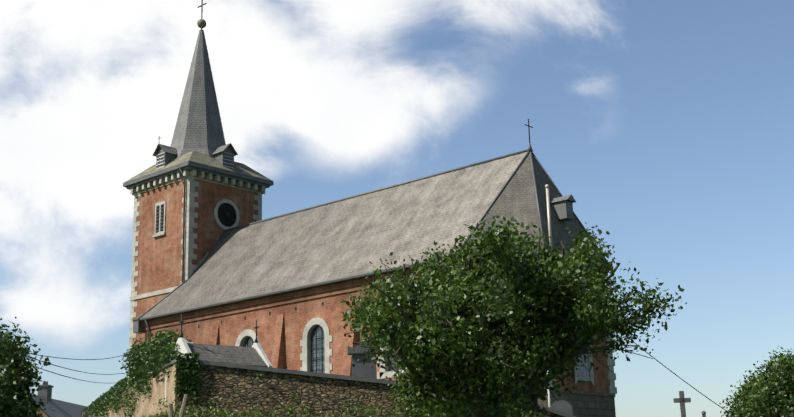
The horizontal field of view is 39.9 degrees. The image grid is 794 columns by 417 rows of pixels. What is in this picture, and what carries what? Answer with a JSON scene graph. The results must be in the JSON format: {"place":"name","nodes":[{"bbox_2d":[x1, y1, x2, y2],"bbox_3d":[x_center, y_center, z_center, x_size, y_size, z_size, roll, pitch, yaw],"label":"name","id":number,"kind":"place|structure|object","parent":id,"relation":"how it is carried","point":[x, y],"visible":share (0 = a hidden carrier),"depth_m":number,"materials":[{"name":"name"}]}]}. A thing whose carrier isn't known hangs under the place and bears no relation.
{"place":"outdoors","nodes":[
{"label":"outdoors","id":0,"kind":"place"},
{"bbox_2d":[0,0,793,416],"label":"sky","id":1,"kind":"structure","parent":0,"point":[668,125],"materials":[{"name":"blue"}]},
{"bbox_2d":[338,213,686,416],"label":"tree","id":2,"kind":"object","parent":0,"point":[473,300],"depth_m":19.79,"materials":[{"name":"green plant"}]},
{"bbox_3d":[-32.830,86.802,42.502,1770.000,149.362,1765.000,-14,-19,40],"label":"ground","id":3,"kind":"structure","parent":0,"visible":0},
{"bbox_2d":[0,317,39,410],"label":"tree","id":4,"kind":"object","parent":3,"relation":"on","point":[14,341],"depth_m":21.77,"materials":[{"name":"green plant"}]},
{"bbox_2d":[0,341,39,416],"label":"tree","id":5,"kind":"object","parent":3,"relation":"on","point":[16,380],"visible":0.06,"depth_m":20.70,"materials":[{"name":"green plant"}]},
{"bbox_2d":[0,322,54,416],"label":"tree leaves","id":6,"kind":"object","parent":5,"relation":"attached to","point":[14,405],"visible":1,"depth_m":20.32,"materials":[{"name":"green plant"}]},
{"bbox_2d":[26,381,88,416],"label":"distant house","id":7,"kind":"structure","parent":3,"relation":"on","point":[63,408],"depth_m":79.64,"materials":[{"name":"brick"}]},
{"bbox_2d":[82,394,187,416],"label":"fence posts","id":8,"kind":"object","parent":3,"relation":"on","point":[183,406],"visible":1,"depth_m":24.39,"materials":[{"name":"brown wood"}]},
{"bbox_2d":[81,328,411,416],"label":"ivy leaves","id":9,"kind":"object","parent":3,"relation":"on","point":[154,356],"visible":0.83,"depth_m":29.99,"materials":[{"name":"green plant"}]},
{"bbox_2d":[139,397,523,416],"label":"grass","id":10,"kind":"structure","parent":3,"relation":"on","point":[219,413],"depth_m":26.39,"materials":[{"name":"green plant"}]},
{"bbox_2d":[91,357,575,416],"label":"cemetery wall","id":11,"kind":"structure","parent":3,"relation":"on","point":[317,392],"depth_m":26.99,"materials":[{"name":"stone"}]},
{"bbox_2d":[123,0,616,416],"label":"church","id":12,"kind":"structure","parent":3,"relation":"on","point":[217,259],"depth_m":56.15,"materials":[{"name":"brick"}]},
{"bbox_2d":[32,339,726,410],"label":"power lines","id":13,"kind":"object","parent":3,"relation":"on","point":[124,373],"visible":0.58,"depth_m":47.87,"materials":[{"name":"black rubber"}]},
{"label":"cemetery terrace ground","id":14,"kind":"structure","parent":0,"visible":0},
{"bbox_2d":[165,314,271,404],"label":"tomb chapel","id":15,"kind":"structure","parent":14,"relation":"on","point":[254,355],"depth_m":28.52,"materials":[{"name":"stone"}]},
{"bbox_2d":[347,336,379,378],"bbox_3d":[-0.844,4.089,28.087,0.880,2.007,0.460,-1,-14,-3],"label":"grave stele","id":16,"kind":"object","parent":14,"relation":"on","point":[366,370],"visible":0.27,"depth_m":27.98,"materials":[{"name":"grey stone"}]},
{"bbox_2d":[547,359,559,407],"bbox_3d":[4.672,5.965,35.081,1.262,2.820,0.240,-1,-14,-2],"label":"floodlight pole","id":17,"kind":"object","parent":14,"relation":"on","point":[549,401],"visible":0.08,"depth_m":35.03,"materials":[{"name":"grey metal"}]},
{"bbox_2d":[550,391,705,416],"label":"gravestones","id":18,"kind":"object","parent":14,"relation":"on","point":[563,406],"visible":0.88,"depth_m":32.12,"materials":[{"name":"grey stone"}]},
{"bbox_2d":[719,346,793,416],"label":"tree","id":19,"kind":"object","parent":14,"relation":"on","point":[775,405],"depth_m":63.17,"materials":[{"name":"green plant"}]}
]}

